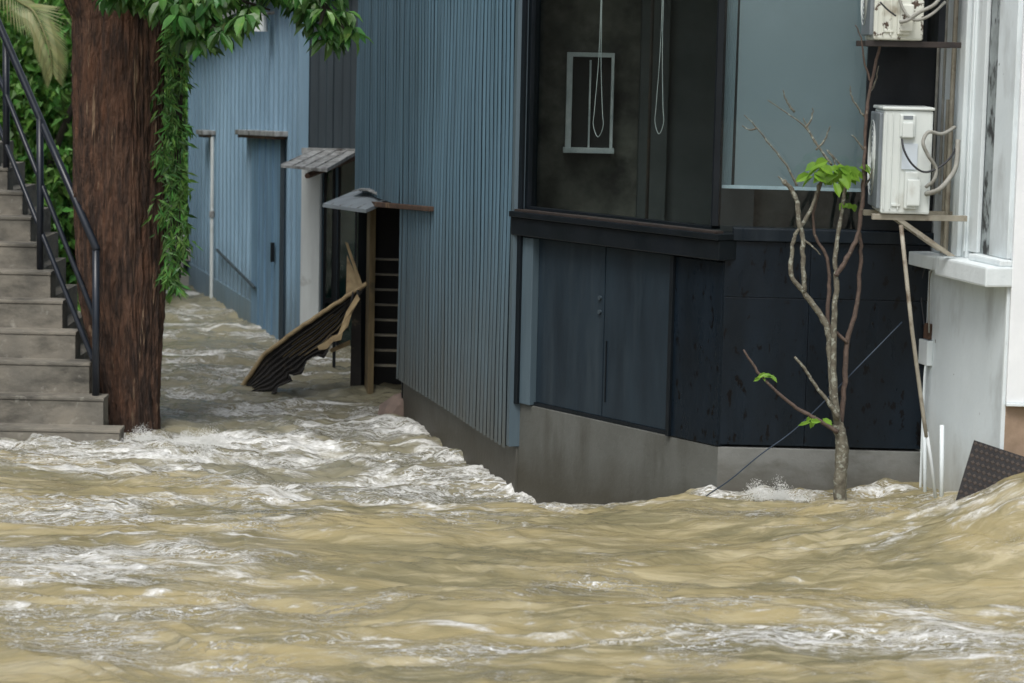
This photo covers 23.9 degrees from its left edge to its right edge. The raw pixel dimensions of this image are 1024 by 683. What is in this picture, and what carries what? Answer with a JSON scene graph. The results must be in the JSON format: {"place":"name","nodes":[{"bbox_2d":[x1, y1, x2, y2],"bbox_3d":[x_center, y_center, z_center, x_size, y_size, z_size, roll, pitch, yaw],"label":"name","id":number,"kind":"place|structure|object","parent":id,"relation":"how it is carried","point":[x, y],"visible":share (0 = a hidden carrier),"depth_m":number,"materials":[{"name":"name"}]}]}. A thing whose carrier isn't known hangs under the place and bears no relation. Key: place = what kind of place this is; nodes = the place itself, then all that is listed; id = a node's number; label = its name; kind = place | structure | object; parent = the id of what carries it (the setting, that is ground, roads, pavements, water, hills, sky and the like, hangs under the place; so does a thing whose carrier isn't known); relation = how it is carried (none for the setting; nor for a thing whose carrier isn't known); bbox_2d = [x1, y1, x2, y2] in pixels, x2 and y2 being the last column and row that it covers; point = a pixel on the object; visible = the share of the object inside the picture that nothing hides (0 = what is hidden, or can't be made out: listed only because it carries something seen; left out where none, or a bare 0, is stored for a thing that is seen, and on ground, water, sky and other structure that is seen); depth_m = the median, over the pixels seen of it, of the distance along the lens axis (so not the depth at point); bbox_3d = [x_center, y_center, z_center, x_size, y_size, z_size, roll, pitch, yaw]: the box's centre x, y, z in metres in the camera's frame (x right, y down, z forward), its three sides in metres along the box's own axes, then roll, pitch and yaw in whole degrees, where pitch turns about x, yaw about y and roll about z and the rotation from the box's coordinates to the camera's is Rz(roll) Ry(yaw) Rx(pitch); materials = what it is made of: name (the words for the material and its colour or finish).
{"place":"outdoors","nodes":[
{"label":"outdoors","id":0,"kind":"place"},
{"bbox_2d":[0,238,1023,682],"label":"flood water","id":1,"kind":"structure","parent":0,"point":[324,524],"depth_m":10.14,"materials":[{"name":"brown liquid"}]},
{"bbox_2d":[0,0,172,311],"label":"leafy shrub","id":2,"kind":"object","parent":1,"relation":"on","point":[55,96],"visible":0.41,"depth_m":21.32,"materials":[{"name":"green plant"}]},
{"bbox_2d":[0,0,190,301],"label":"leafy shrub","id":3,"kind":"object","parent":1,"relation":"on","point":[68,235],"visible":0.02,"depth_m":22.38,"materials":[{"name":"green plant"}]},
{"bbox_2d":[116,423,238,457],"bbox_3d":[-2.039,0.588,14.533,0.799,0.139,0.928,1,7,0],"label":"spray","id":4,"kind":"object","parent":1,"relation":"on","point":[143,437],"visible":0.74,"depth_m":14.62,"materials":[{"name":"white liquid"}]},
{"bbox_2d":[166,235,190,285],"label":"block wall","id":5,"kind":"structure","parent":1,"relation":"in","point":[184,280],"depth_m":24.22,"materials":[{"name":"grey concrete"}]},
{"bbox_2d":[64,0,373,433],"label":"shade tree","id":6,"kind":"object","parent":1,"relation":"in","point":[117,76],"visible":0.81,"depth_m":14.93,"materials":[{"name":"green plant"}]},
{"bbox_2d":[141,9,201,299],"bbox_3d":[-2.072,-1.227,14.897,0.401,1.988,0.567,-1,7,-22],"label":"climbing vine","id":7,"kind":"object","parent":6,"relation":"attached to","point":[179,252],"visible":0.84,"depth_m":14.89,"materials":[{"name":"green plant"}]},
{"bbox_2d":[164,25,188,234],"bbox_3d":[-4.035,-2.576,27.417,2.691,4.995,1.886,1,7,0],"label":"leafy shrub","id":8,"kind":"object","parent":6,"relation":"hanging from","point":[184,163],"visible":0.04,"depth_m":27.16,"materials":[{"name":"green plant"}]},
{"bbox_2d":[241,242,367,394],"bbox_3d":[-1.470,-0.148,16.898,0.929,1.093,0.480,1,7,0],"label":"debris sheet","id":9,"kind":"object","parent":1,"relation":"on","point":[294,351],"visible":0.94,"depth_m":16.93,"materials":[{"name":"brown wood"}]},
{"bbox_2d":[332,209,337,367],"bbox_3d":[-1.330,-0.181,18.127,0.022,1.762,0.030,1,7,0],"label":"steel post","id":10,"kind":"object","parent":1,"relation":"in","point":[335,277],"depth_m":18.07,"materials":[{"name":"metal"}]},
{"bbox_2d":[378,393,403,416],"bbox_3d":[-0.690,0.493,16.009,0.404,0.356,0.315,1,7,0],"label":"rock","id":11,"kind":"object","parent":1,"relation":"in","point":[393,404],"visible":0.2,"depth_m":15.89,"materials":[{"name":"pink stone"}]},
{"bbox_2d":[742,475,814,502],"bbox_3d":[1.270,0.706,11.565,0.368,0.125,0.146,1,7,0],"label":"spray","id":12,"kind":"object","parent":1,"relation":"on","point":[782,495],"visible":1,"depth_m":11.55,"materials":[{"name":"white liquid"}]},
{"bbox_2d":[706,322,901,495],"bbox_3d":[1.346,0.371,11.475,0.977,0.953,0.134,2,7,4],"label":"slack cable","id":13,"kind":"object","parent":1,"relation":"on","point":[806,418],"visible":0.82,"depth_m":11.43,"materials":[{"name":"black rubber"}]},
{"bbox_2d":[742,25,881,500],"bbox_3d":[1.383,-0.397,11.204,0.671,2.591,0.210,1,7,0],"label":"sapling","id":14,"kind":"object","parent":1,"relation":"on","point":[847,175],"visible":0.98,"depth_m":11.23,"materials":[{"name":"green plant"}]},
{"bbox_2d":[899,225,936,498],"bbox_3d":[1.863,0.124,11.080,0.244,1.318,0.028,0,7,-8],"label":"leaning pole","id":15,"kind":"object","parent":1,"relation":"in","point":[912,333],"visible":0.91,"depth_m":11.06,"materials":[{"name":"wood"}]},
{"bbox_2d":[939,425,943,496],"bbox_3d":[1.981,0.605,11.147,0.038,0.444,0.021,1,7,0],"label":"short pipe","id":16,"kind":"object","parent":1,"relation":"in","point":[941,480],"visible":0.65,"depth_m":11.13,"materials":[{"name":"white plastic"}]},
{"bbox_2d":[956,440,1023,499],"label":"rubber mat","id":17,"kind":"object","parent":1,"relation":"on","point":[987,466],"visible":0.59,"depth_m":10.73,"materials":[{"name":"black rubber"}]},
{"label":"ground","id":18,"kind":"structure","parent":0,"visible":0},
{"bbox_2d":[2,0,67,86],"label":"palm tree","id":19,"kind":"object","parent":18,"relation":"on","point":[42,51],"visible":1,"depth_m":19.50,"materials":[{"name":"green plant"}]},
{"bbox_2d":[0,19,124,441],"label":"concrete staircase","id":20,"kind":"structure","parent":18,"relation":"on","point":[49,371],"depth_m":15.20,"materials":[{"name":"concrete"}]},
{"bbox_2d":[186,1,349,339],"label":"pale blue building","id":21,"kind":"structure","parent":18,"relation":"on","point":[248,112],"depth_m":20.96,"materials":[{"name":"metal"}]},
{"bbox_2d":[251,138,279,338],"bbox_3d":[-2.100,-0.426,20.477,0.066,2.654,1.205,-1,7,-17],"label":"door","id":22,"kind":"structure","parent":21,"relation":"in","point":[265,152],"depth_m":20.38,"materials":[{"name":"blue metal"}]},
{"bbox_2d":[281,0,357,345],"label":"link building","id":23,"kind":"structure","parent":18,"relation":"on","point":[332,110],"depth_m":19.21,"materials":[{"name":"metal"}]},
{"bbox_2d":[323,168,335,343],"bbox_3d":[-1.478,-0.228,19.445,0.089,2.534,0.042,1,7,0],"label":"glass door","id":24,"kind":"structure","parent":23,"relation":"in","point":[330,176],"depth_m":19.37,"materials":[{"name":"glass"}]},
{"bbox_2d":[336,161,356,345],"bbox_3d":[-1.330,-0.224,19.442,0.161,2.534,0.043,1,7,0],"label":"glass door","id":25,"kind":"structure","parent":23,"relation":"in","point":[347,220],"depth_m":19.36,"materials":[{"name":"black glass"}]},
{"bbox_2d":[322,0,528,492],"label":"corrugated building","id":26,"kind":"structure","parent":18,"relation":"on","point":[431,199],"depth_m":14.55,"materials":[{"name":"blue metal"}]},
{"bbox_2d":[509,0,936,504],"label":"shop building","id":27,"kind":"structure","parent":18,"relation":"on","point":[653,222],"depth_m":12.02,"materials":[{"name":"wood"}]},
{"bbox_2d":[536,238,606,415],"bbox_3d":[0.311,-0.081,12.711,0.044,0.882,0.571,-4,8,-36],"label":"door","id":28,"kind":"structure","parent":27,"relation":"in","point":[572,276],"depth_m":12.70,"materials":[{"name":"blue metal"}]},
{"bbox_2d":[563,52,614,153],"bbox_3d":[0.437,-1.344,13.618,0.287,0.563,0.115,1,7,0],"label":"inner window","id":29,"kind":"structure","parent":27,"relation":"in","point":[582,68],"depth_m":13.62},
{"bbox_2d":[525,0,726,228],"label":"window","id":30,"kind":"structure","parent":27,"relation":"in","point":[534,5],"depth_m":12.74,"materials":[{"name":"black glass"}]},
{"bbox_2d":[602,247,676,429],"bbox_3d":[0.650,-0.019,12.252,0.038,0.882,0.561,-4,8,-36],"label":"door","id":31,"kind":"structure","parent":27,"relation":"in","point":[637,282],"depth_m":12.26,"materials":[{"name":"blue metal"}]},
{"bbox_2d":[712,0,936,231],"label":"window","id":32,"kind":"structure","parent":27,"relation":"in","point":[807,50],"depth_m":11.67,"materials":[{"name":"grey glass"}]},
{"bbox_2d":[908,0,1023,491],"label":"white building","id":33,"kind":"structure","parent":18,"relation":"on","point":[971,352],"depth_m":11.04,"materials":[{"name":"white paint"}]},
{"bbox_2d":[856,0,960,47],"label":"air conditioner","id":34,"kind":"object","parent":33,"relation":"attached to","point":[897,23],"visible":1,"depth_m":10.92,"materials":[{"name":"metal"}]},
{"bbox_2d":[863,105,966,255],"bbox_3d":[1.867,-0.748,11.189,0.434,0.675,0.539,1,7,0],"label":"air conditioner","id":35,"kind":"object","parent":33,"relation":"on","point":[900,162],"visible":0.97,"depth_m":11.00,"materials":[{"name":"metal"}]},
{"bbox_2d":[923,431,926,491],"bbox_3d":[1.960,0.611,11.480,0.041,0.482,0.018,1,7,0],"label":"pipe","id":36,"kind":"object","parent":33,"relation":"attached to","point":[924,465],"depth_m":11.47,"materials":[{"name":"white plastic"}]},
{"bbox_2d":[927,0,945,41],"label":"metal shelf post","id":37,"kind":"object","parent":33,"relation":"attached to","point":[936,27],"visible":0.6,"depth_m":11.00,"materials":[{"name":"black metal"}]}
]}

